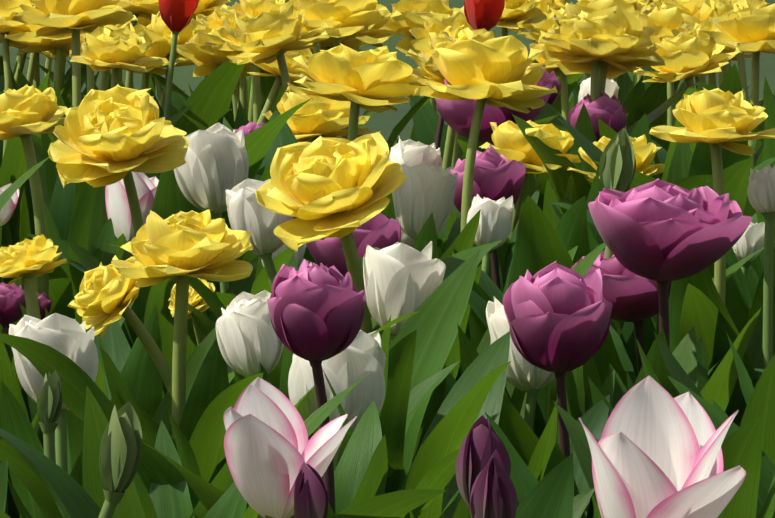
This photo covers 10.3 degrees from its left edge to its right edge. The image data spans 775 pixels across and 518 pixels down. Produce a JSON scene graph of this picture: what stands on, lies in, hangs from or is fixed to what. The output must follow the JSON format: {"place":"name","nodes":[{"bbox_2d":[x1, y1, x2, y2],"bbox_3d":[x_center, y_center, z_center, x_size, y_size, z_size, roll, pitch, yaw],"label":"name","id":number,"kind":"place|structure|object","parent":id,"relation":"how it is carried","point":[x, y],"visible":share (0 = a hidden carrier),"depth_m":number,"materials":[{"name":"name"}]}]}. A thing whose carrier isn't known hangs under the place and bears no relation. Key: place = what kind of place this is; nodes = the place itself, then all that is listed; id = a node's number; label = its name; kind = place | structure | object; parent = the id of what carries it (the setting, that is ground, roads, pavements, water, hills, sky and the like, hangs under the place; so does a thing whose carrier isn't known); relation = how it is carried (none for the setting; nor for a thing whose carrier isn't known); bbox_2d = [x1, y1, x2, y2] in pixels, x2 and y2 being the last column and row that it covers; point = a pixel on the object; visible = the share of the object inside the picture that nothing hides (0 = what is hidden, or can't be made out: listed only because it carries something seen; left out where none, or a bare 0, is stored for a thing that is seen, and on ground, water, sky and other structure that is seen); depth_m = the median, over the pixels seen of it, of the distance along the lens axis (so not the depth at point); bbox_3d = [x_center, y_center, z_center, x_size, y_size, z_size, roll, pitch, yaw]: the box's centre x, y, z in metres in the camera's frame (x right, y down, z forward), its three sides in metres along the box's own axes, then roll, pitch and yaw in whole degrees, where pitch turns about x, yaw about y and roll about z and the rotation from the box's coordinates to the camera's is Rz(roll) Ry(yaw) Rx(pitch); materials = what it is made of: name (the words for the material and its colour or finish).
{"place":"outdoors","nodes":[
{"label":"outdoors","id":0,"kind":"place"},
{"bbox_2d":[0,0,774,154],"bbox_3d":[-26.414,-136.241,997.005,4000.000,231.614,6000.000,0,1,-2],"label":"ground","id":1,"kind":"structure","parent":0,"point":[386,122],"depth_m":9.80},
{"bbox_2d":[0,0,49,283],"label":"tulip","id":2,"kind":"object","parent":1,"relation":"on","point":[13,168],"visible":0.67,"depth_m":5.84,"materials":[{"name":"green plant"}]},
{"bbox_2d":[4,24,81,239],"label":"tulip","id":3,"kind":"object","parent":1,"relation":"on","point":[26,42],"visible":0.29,"depth_m":5.84,"materials":[{"name":"green plant"}]},
{"bbox_2d":[0,0,86,279],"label":"tulip","id":4,"kind":"object","parent":1,"relation":"on","point":[25,221],"visible":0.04,"depth_m":6.24,"materials":[{"name":"green plant"}]},
{"bbox_2d":[37,370,62,462],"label":"tulip","id":5,"kind":"object","parent":1,"relation":"on","point":[49,402],"visible":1,"depth_m":2.60,"materials":[{"name":"green plant"}]},
{"bbox_2d":[0,84,102,412],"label":"tulip","id":6,"kind":"object","parent":1,"relation":"on","point":[26,112],"visible":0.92,"depth_m":3.72,"materials":[{"name":"yellow plant"}]},
{"bbox_2d":[8,313,97,517],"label":"tulip","id":7,"kind":"object","parent":1,"relation":"on","point":[72,339],"visible":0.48,"depth_m":2.92,"materials":[{"name":"white plant"}]},
{"bbox_2d":[0,234,127,517],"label":"tulip","id":8,"kind":"object","parent":1,"relation":"on","point":[28,261],"visible":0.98,"depth_m":3.07,"materials":[{"name":"yellow plant"}]},
{"bbox_2d":[0,282,134,517],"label":"tulip","id":9,"kind":"object","parent":1,"relation":"on","point":[12,297],"visible":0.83,"depth_m":3.57,"materials":[{"name":"purple plant"}]},
{"bbox_2d":[0,402,141,517],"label":"tulip","id":10,"kind":"object","parent":1,"relation":"on","point":[120,450],"visible":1,"depth_m":2.40,"materials":[{"name":"green plant"}]},
{"bbox_2d":[49,174,97,276],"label":"tulip leaves","id":11,"kind":"object","parent":1,"relation":"on","point":[71,227],"visible":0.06,"depth_m":4.20,"materials":[{"name":"green plant"}]},
{"bbox_2d":[19,0,158,106],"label":"tulip","id":12,"kind":"object","parent":1,"relation":"on","point":[147,9],"visible":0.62,"depth_m":6.37,"materials":[{"name":"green plant"}]},
{"bbox_2d":[20,304,162,417],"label":"tulip leaves","id":13,"kind":"object","parent":1,"relation":"on","point":[136,367],"visible":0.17,"depth_m":3.35,"materials":[{"name":"green plant"}]},
{"bbox_2d":[11,0,192,208],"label":"tulip","id":14,"kind":"object","parent":1,"relation":"on","point":[65,19],"visible":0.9,"depth_m":5.25,"materials":[{"name":"yellow plant"}]},
{"bbox_2d":[48,26,167,142],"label":"tulip","id":15,"kind":"object","parent":1,"relation":"on","point":[106,49],"visible":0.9,"depth_m":5.06,"materials":[{"name":"yellow plant"}]},
{"bbox_2d":[48,84,188,348],"bbox_3d":[-0.228,0.084,3.673,0.119,0.466,0.236,0,1,-2],"label":"tulip","id":16,"kind":"object","parent":1,"relation":"on","point":[115,134],"visible":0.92,"depth_m":3.60,"materials":[{"name":"yellow plant"}]},
{"bbox_2d":[0,386,246,517],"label":"tulip leaves","id":17,"kind":"object","parent":1,"relation":"on","point":[231,502],"visible":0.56,"depth_m":2.52,"materials":[{"name":"green plant"}]},
{"bbox_2d":[105,172,158,243],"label":"tulip","id":18,"kind":"object","parent":1,"relation":"on","point":[117,208],"visible":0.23,"depth_m":3.91,"materials":[{"name":"white plant"}]},
{"bbox_2d":[67,327,216,470],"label":"tulip leaves","id":19,"kind":"object","parent":1,"relation":"on","point":[75,423],"visible":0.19,"depth_m":3.11,"materials":[{"name":"green plant"}]},
{"bbox_2d":[26,234,258,398],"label":"tulip leaves","id":20,"kind":"object","parent":1,"relation":"on","point":[159,296],"visible":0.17,"depth_m":3.62,"materials":[{"name":"green plant"}]},
{"bbox_2d":[67,255,245,389],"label":"tulip","id":21,"kind":"object","parent":1,"relation":"on","point":[106,296],"visible":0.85,"depth_m":3.26,"materials":[{"name":"yellow plant"}]},
{"bbox_2d":[133,23,193,92],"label":"tulip","id":22,"kind":"object","parent":1,"relation":"on","point":[159,48],"visible":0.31,"depth_m":5.93,"materials":[{"name":"yellow plant"}]},
{"bbox_2d":[101,0,245,175],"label":"tulip","id":23,"kind":"object","parent":1,"relation":"on","point":[210,97],"visible":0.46,"depth_m":5.64,"materials":[{"name":"green plant"}]},
{"bbox_2d":[99,345,262,481],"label":"tulip leaves","id":24,"kind":"object","parent":1,"relation":"on","point":[206,442],"visible":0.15,"depth_m":3.01,"materials":[{"name":"green plant"}]},
{"bbox_2d":[0,376,364,517],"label":"tulip leaves","id":25,"kind":"object","parent":1,"relation":"on","point":[71,496],"visible":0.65,"depth_m":2.42,"materials":[{"name":"green plant"}]},
{"bbox_2d":[144,129,235,315],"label":"tulip leaves","id":26,"kind":"object","parent":1,"relation":"on","point":[170,199],"visible":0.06,"depth_m":3.89,"materials":[{"name":"green plant"}]},
{"bbox_2d":[150,4,247,117],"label":"tulip","id":27,"kind":"object","parent":1,"relation":"on","point":[216,19],"visible":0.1,"depth_m":5.85,"materials":[{"name":"yellow plant"}]},
{"bbox_2d":[87,98,311,251],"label":"tulip leaves","id":28,"kind":"object","parent":1,"relation":"on","point":[259,141],"visible":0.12,"depth_m":3.95,"materials":[{"name":"green plant"}]},
{"bbox_2d":[111,209,289,441],"bbox_3d":[-0.118,0.177,3.106,0.104,0.427,0.202,1,2,39],"label":"tulip","id":29,"kind":"object","parent":1,"relation":"on","point":[183,247],"visible":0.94,"depth_m":3.05,"materials":[{"name":"yellow plant"}]},
{"bbox_2d":[0,311,419,517],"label":"tulip leaves","id":30,"kind":"object","parent":1,"relation":"on","point":[155,466],"visible":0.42,"depth_m":2.86,"materials":[{"name":"green plant"}]},
{"bbox_2d":[176,27,251,129],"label":"tulip","id":31,"kind":"object","parent":1,"relation":"on","point":[196,48],"visible":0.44,"depth_m":5.73,"materials":[{"name":"yellow plant"}]},
{"bbox_2d":[174,122,255,316],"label":"tulip","id":32,"kind":"object","parent":1,"relation":"on","point":[211,170],"visible":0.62,"depth_m":3.81,"materials":[{"name":"white plant"}]},
{"bbox_2d":[210,11,262,129],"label":"tulip","id":33,"kind":"object","parent":1,"relation":"on","point":[235,48],"visible":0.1,"depth_m":5.53,"materials":[{"name":"yellow plant"}]},
{"bbox_2d":[133,420,340,517],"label":"tulip leaves","id":34,"kind":"object","parent":1,"relation":"on","point":[165,501],"visible":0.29,"depth_m":2.86,"materials":[{"name":"green plant"}]},
{"bbox_2d":[216,290,283,517],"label":"tulip","id":35,"kind":"object","parent":1,"relation":"on","point":[248,339],"visible":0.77,"depth_m":2.97,"materials":[{"name":"white plant"}]},
{"bbox_2d":[171,4,329,129],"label":"tulip","id":36,"kind":"object","parent":1,"relation":"on","point":[264,37],"visible":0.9,"depth_m":4.96,"materials":[{"name":"yellow plant"}]},
{"bbox_2d":[55,489,446,517],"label":"tulip leaves","id":37,"kind":"object","parent":1,"relation":"on","point":[397,504],"visible":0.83,"depth_m":2.43,"materials":[{"name":"green plant"}]},
{"bbox_2d":[225,178,292,290],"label":"tulip","id":38,"kind":"object","parent":1,"relation":"on","point":[247,211],"visible":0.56,"depth_m":3.52,"materials":[{"name":"white plant"}]},
{"bbox_2d":[220,0,304,122],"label":"tulip","id":39,"kind":"object","parent":1,"relation":"on","point":[254,8],"visible":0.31,"depth_m":5.63,"materials":[{"name":"yellow plant"}]},
{"bbox_2d":[142,259,387,514],"bbox_3d":[-0.053,0.213,2.652,0.203,0.426,0.089,-1,2,-43],"label":"tulip","id":40,"kind":"object","parent":1,"relation":"on","point":[316,312],"visible":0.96,"depth_m":2.63,"materials":[{"name":"purple plant"}]},
{"bbox_2d":[223,45,315,141],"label":"tulip","id":41,"kind":"object","parent":1,"relation":"on","point":[296,71],"visible":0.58,"depth_m":5.20,"materials":[{"name":"yellow plant"}]},
{"bbox_2d":[223,377,356,517],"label":"tulip","id":42,"kind":"object","parent":1,"relation":"on","point":[269,448],"visible":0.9,"depth_m":2.06,"materials":[{"name":"white plant"}]},
{"bbox_2d":[105,243,479,490],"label":"tulip leaves","id":43,"kind":"object","parent":1,"relation":"on","point":[436,319],"visible":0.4,"depth_m":3.08,"materials":[{"name":"green plant"}]},
{"bbox_2d":[294,462,328,517],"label":"tulip","id":44,"kind":"object","parent":1,"relation":"on","point":[311,499],"visible":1,"depth_m":1.60,"materials":[{"name":"purple plant"}]},
{"bbox_2d":[263,92,369,141],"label":"tulip","id":45,"kind":"object","parent":1,"relation":"on","point":[314,118],"visible":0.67,"depth_m":4.66,"materials":[{"name":"yellow plant"}]},
{"bbox_2d":[288,330,385,471],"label":"tulip","id":46,"kind":"object","parent":1,"relation":"on","point":[361,355],"visible":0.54,"depth_m":2.87,"materials":[{"name":"white plant"}]},
{"bbox_2d":[255,131,431,460],"bbox_3d":[-0.032,0.137,3.254,0.137,0.467,0.225,0,1,-2],"label":"tulip","id":47,"kind":"object","parent":1,"relation":"on","point":[319,187],"visible":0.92,"depth_m":3.18,"materials":[{"name":"yellow plant"}]},
{"bbox_2d":[234,329,458,493],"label":"tulip leaves","id":48,"kind":"object","parent":1,"relation":"on","point":[402,403],"visible":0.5,"depth_m":2.98,"materials":[{"name":"green plant"}]},
{"bbox_2d":[273,0,431,152],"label":"tulip","id":49,"kind":"object","parent":1,"relation":"on","point":[351,18],"visible":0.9,"depth_m":5.38,"materials":[{"name":"yellow plant"}]},
{"bbox_2d":[286,43,420,140],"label":"tulip","id":50,"kind":"object","parent":1,"relation":"on","point":[379,80],"visible":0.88,"depth_m":4.01,"materials":[{"name":"yellow plant"}]},
{"bbox_2d":[306,213,400,276],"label":"tulip","id":51,"kind":"object","parent":1,"relation":"on","point":[380,230],"visible":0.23,"depth_m":3.51,"materials":[{"name":"purple plant"}]},
{"bbox_2d":[303,163,457,263],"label":"tulip","id":52,"kind":"object","parent":1,"relation":"on","point":[421,193],"visible":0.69,"depth_m":4.02,"materials":[{"name":"white plant"}]},
{"bbox_2d":[279,240,501,438],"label":"tulip leaves","id":53,"kind":"object","parent":1,"relation":"on","point":[453,263],"visible":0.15,"depth_m":3.24,"materials":[{"name":"green plant"}]},
{"bbox_2d":[327,449,459,517],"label":"tulip leaves","id":54,"kind":"object","parent":1,"relation":"on","point":[439,475],"visible":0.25,"depth_m":2.70,"materials":[{"name":"green plant"}]},
{"bbox_2d":[363,241,445,464],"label":"tulip","id":55,"kind":"object","parent":1,"relation":"on","point":[400,279],"visible":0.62,"depth_m":3.12,"materials":[{"name":"white plant"}]},
{"bbox_2d":[388,136,441,167],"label":"tulip","id":56,"kind":"object","parent":1,"relation":"on","point":[410,153],"visible":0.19,"depth_m":4.27,"materials":[{"name":"white plant"}]},
{"bbox_2d":[322,331,510,517],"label":"tulip leaves","id":57,"kind":"object","parent":1,"relation":"on","point":[475,394],"visible":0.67,"depth_m":2.82,"materials":[{"name":"green plant"}]},
{"bbox_2d":[379,0,460,141],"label":"tulip","id":58,"kind":"object","parent":1,"relation":"on","point":[409,18],"visible":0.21,"depth_m":6.73,"materials":[{"name":"yellow plant"}]},
{"bbox_2d":[409,12,473,126],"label":"tulip","id":59,"kind":"object","parent":1,"relation":"on","point":[422,40],"visible":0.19,"depth_m":6.06,"materials":[{"name":"yellow plant"}]},
{"bbox_2d":[412,209,480,260],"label":"tulip leaves","id":60,"kind":"object","parent":1,"relation":"on","point":[464,239],"visible":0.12,"depth_m":3.56,"materials":[{"name":"green plant"}]},
{"bbox_2d":[344,22,558,168],"bbox_3d":[0.067,-0.040,5.094,0.266,0.482,0.132,0,1,-2],"label":"tulip","id":61,"kind":"object","parent":1,"relation":"on","point":[455,32],"visible":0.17,"depth_m":5.08,"materials":[{"name":"yellow plant"}]},
{"bbox_2d":[409,0,504,157],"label":"tulip","id":62,"kind":"object","parent":1,"relation":"on","point":[483,14],"visible":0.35,"depth_m":5.70,"materials":[{"name":"red plant"}]},
{"bbox_2d":[456,415,510,512],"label":"tulip","id":63,"kind":"object","parent":1,"relation":"on","point":[481,442],"visible":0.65,"depth_m":2.19,"materials":[{"name":"purple plant"}]},
{"bbox_2d":[413,35,557,380],"bbox_3d":[0.089,0.040,4.027,0.134,0.497,0.192,0,1,-2],"label":"tulip","id":64,"kind":"object","parent":1,"relation":"on","point":[497,72],"visible":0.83,"depth_m":3.96,"materials":[{"name":"yellow plant"}]},
{"bbox_2d":[459,194,513,374],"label":"tulip","id":65,"kind":"object","parent":1,"relation":"on","point":[495,222],"visible":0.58,"depth_m":3.93,"materials":[{"name":"white plant"}]},
{"bbox_2d":[450,144,524,289],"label":"tulip","id":66,"kind":"object","parent":1,"relation":"on","point":[497,176],"visible":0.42,"depth_m":4.21,"materials":[{"name":"purple plant"}]},
{"bbox_2d":[470,449,516,517],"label":"tulip","id":67,"kind":"object","parent":1,"relation":"on","point":[493,494],"visible":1,"depth_m":1.61,"materials":[{"name":"purple plant"}]},
{"bbox_2d":[435,79,552,218],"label":"tulip","id":68,"kind":"object","parent":1,"relation":"on","point":[457,116],"visible":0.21,"depth_m":4.86,"materials":[{"name":"purple plant"}]},
{"bbox_2d":[485,412,538,503],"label":"tulip leaves","id":69,"kind":"object","parent":1,"relation":"on","point":[524,480],"visible":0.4,"depth_m":2.84,"materials":[{"name":"green plant"}]},
{"bbox_2d":[452,453,573,517],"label":"tulip leaves","id":70,"kind":"object","parent":1,"relation":"on","point":[550,494],"visible":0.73,"depth_m":2.50,"materials":[{"name":"green plant"}]},
{"bbox_2d":[453,0,584,180],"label":"tulip","id":71,"kind":"object","parent":1,"relation":"on","point":[515,13],"visible":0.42,"depth_m":6.29,"materials":[{"name":"yellow plant"}]},
{"bbox_2d":[468,195,573,438],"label":"tulip leaves","id":72,"kind":"object","parent":1,"relation":"on","point":[539,244],"visible":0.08,"depth_m":3.37,"materials":[{"name":"green plant"}]},
{"bbox_2d":[480,120,580,271],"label":"tulip","id":73,"kind":"object","parent":1,"relation":"on","point":[510,141],"visible":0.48,"depth_m":4.32,"materials":[{"name":"yellow plant"}]},
{"bbox_2d":[477,196,589,304],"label":"tulip leaves","id":74,"kind":"object","parent":1,"relation":"on","point":[571,227],"visible":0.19,"depth_m":3.52,"materials":[{"name":"green plant"}]},
{"bbox_2d":[457,324,614,517],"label":"tulip leaves","id":75,"kind":"object","parent":1,"relation":"on","point":[518,432],"visible":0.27,"depth_m":3.05,"materials":[{"name":"green plant"}]},
{"bbox_2d":[486,296,593,517],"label":"tulip","id":76,"kind":"object","parent":1,"relation":"on","point":[530,379],"visible":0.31,"depth_m":3.10,"materials":[{"name":"white plant"}]},
{"bbox_2d":[503,261,612,517],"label":"tulip","id":77,"kind":"object","parent":1,"relation":"on","point":[558,316],"visible":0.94,"depth_m":2.92,"materials":[{"name":"purple plant"}]},
{"bbox_2d":[528,394,609,515],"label":"tulip leaves","id":78,"kind":"object","parent":1,"relation":"on","point":[594,418],"visible":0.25,"depth_m":3.06,"materials":[{"name":"green plant"}]},
{"bbox_2d":[512,113,655,250],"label":"tulip leaves","id":79,"kind":"object","parent":1,"relation":"on","point":[559,178],"visible":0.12,"depth_m":4.30,"materials":[{"name":"green plant"}]},
{"bbox_2d":[551,91,626,187],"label":"tulip","id":80,"kind":"object","parent":1,"relation":"on","point":[608,110],"visible":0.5,"depth_m":4.97,"materials":[{"name":"purple plant"}]},
{"bbox_2d":[535,5,664,153],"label":"tulip","id":81,"kind":"object","parent":1,"relation":"on","point":[645,46],"visible":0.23,"depth_m":5.00,"materials":[{"name":"yellow plant"}]},
{"bbox_2d":[567,134,664,182],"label":"tulip","id":82,"kind":"object","parent":1,"relation":"on","point":[644,154],"visible":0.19,"depth_m":4.28,"materials":[{"name":"yellow plant"}]},
{"bbox_2d":[564,0,680,162],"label":"tulip","id":83,"kind":"object","parent":1,"relation":"on","point":[652,97],"visible":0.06,"depth_m":5.74,"materials":[{"name":"green plant"}]},
{"bbox_2d":[538,11,709,185],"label":"tulip","id":84,"kind":"object","parent":1,"relation":"on","point":[611,42],"visible":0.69,"depth_m":4.97,"materials":[{"name":"yellow plant"}]},
{"bbox_2d":[583,326,696,405],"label":"tulip leaves","id":85,"kind":"object","parent":1,"relation":"on","point":[684,353],"visible":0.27,"depth_m":3.12,"materials":[{"name":"green plant"}]},
{"bbox_2d":[552,157,758,377],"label":"tulip leaves","id":86,"kind":"object","parent":1,"relation":"on","point":[736,178],"visible":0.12,"depth_m":3.67,"materials":[{"name":"green plant"}]},
{"bbox_2d":[585,325,726,411],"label":"tulip leaves","id":87,"kind":"object","parent":1,"relation":"on","point":[612,351],"visible":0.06,"depth_m":3.22,"materials":[{"name":"green plant"}]},
{"bbox_2d":[553,401,762,517],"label":"tulip leaves","id":88,"kind":"object","parent":1,"relation":"on","point":[741,446],"visible":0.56,"depth_m":2.51,"materials":[{"name":"green plant"}]},
{"bbox_2d":[555,250,764,413],"bbox_3d":[0.205,0.173,3.303,0.124,0.377,0.162,0,1,-18],"label":"tulip","id":89,"kind":"object","parent":1,"relation":"on","point":[630,296],"visible":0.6,"depth_m":3.28,"materials":[{"name":"purple plant"}]},
{"bbox_2d":[548,125,774,442],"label":"tulip","id":90,"kind":"object","parent":1,"relation":"on","point":[617,167],"visible":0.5,"depth_m":3.31,"materials":[{"name":"green plant"}]},
{"bbox_2d":[578,376,745,517],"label":"tulip","id":91,"kind":"object","parent":1,"relation":"on","point":[656,450],"visible":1,"depth_m":1.88,"materials":[{"name":"white plant"}]},
{"bbox_2d":[575,6,750,126],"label":"tulip","id":92,"kind":"object","parent":1,"relation":"on","point":[662,23],"visible":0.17,"depth_m":5.63,"materials":[{"name":"yellow plant"}]},
{"bbox_2d":[588,179,760,411],"bbox_3d":[0.203,0.166,3.121,0.119,0.449,0.163,0,1,-2],"label":"tulip","id":93,"kind":"object","parent":1,"relation":"on","point":[662,233],"visible":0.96,"depth_m":3.06,"materials":[{"name":"purple plant"}]},
{"bbox_2d":[592,160,774,333],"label":"tulip leaves","id":94,"kind":"object","parent":1,"relation":"on","point":[741,312],"visible":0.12,"depth_m":3.40,"materials":[{"name":"green plant"}]},
{"bbox_2d":[633,27,763,174],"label":"tulip","id":95,"kind":"object","parent":1,"relation":"on","point":[688,56],"visible":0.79,"depth_m":5.07,"materials":[{"name":"yellow plant"}]},
{"bbox_2d":[636,338,774,464],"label":"tulip leaves","id":96,"kind":"object","parent":1,"relation":"on","point":[761,401],"visible":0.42,"depth_m":2.70,"materials":[{"name":"green plant"}]},
{"bbox_2d":[666,64,754,216],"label":"tulip leaves","id":97,"kind":"object","parent":1,"relation":"on","point":[686,162],"visible":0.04,"depth_m":4.00,"materials":[{"name":"green plant"}]},
{"bbox_2d":[649,88,774,427],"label":"tulip","id":98,"kind":"object","parent":1,"relation":"on","point":[716,119],"visible":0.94,"depth_m":3.25,"materials":[{"name":"yellow plant"}]},
{"bbox_2d":[667,375,774,517],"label":"tulip leaves","id":99,"kind":"object","parent":1,"relation":"on","point":[718,418],"visible":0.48,"depth_m":2.70,"materials":[{"name":"green plant"}]},
{"bbox_2d":[679,282,774,379],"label":"tulip leaves","id":100,"kind":"object","parent":1,"relation":"on","point":[701,313],"visible":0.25,"depth_m":3.23,"materials":[{"name":"green plant"}]},
{"bbox_2d":[700,3,774,155],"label":"tulip","id":101,"kind":"object","parent":1,"relation":"on","point":[749,29],"visible":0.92,"depth_m":5.28,"materials":[{"name":"yellow plant"}]},
{"bbox_2d":[732,222,764,281],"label":"tulip","id":102,"kind":"object","parent":1,"relation":"on","point":[750,241],"visible":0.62,"depth_m":3.59,"materials":[{"name":"white plant"}]},
{"bbox_2d":[747,165,774,368],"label":"tulip","id":103,"kind":"object","parent":1,"relation":"on","point":[761,191],"visible":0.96,"depth_m":3.30,"materials":[{"name":"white plant"}]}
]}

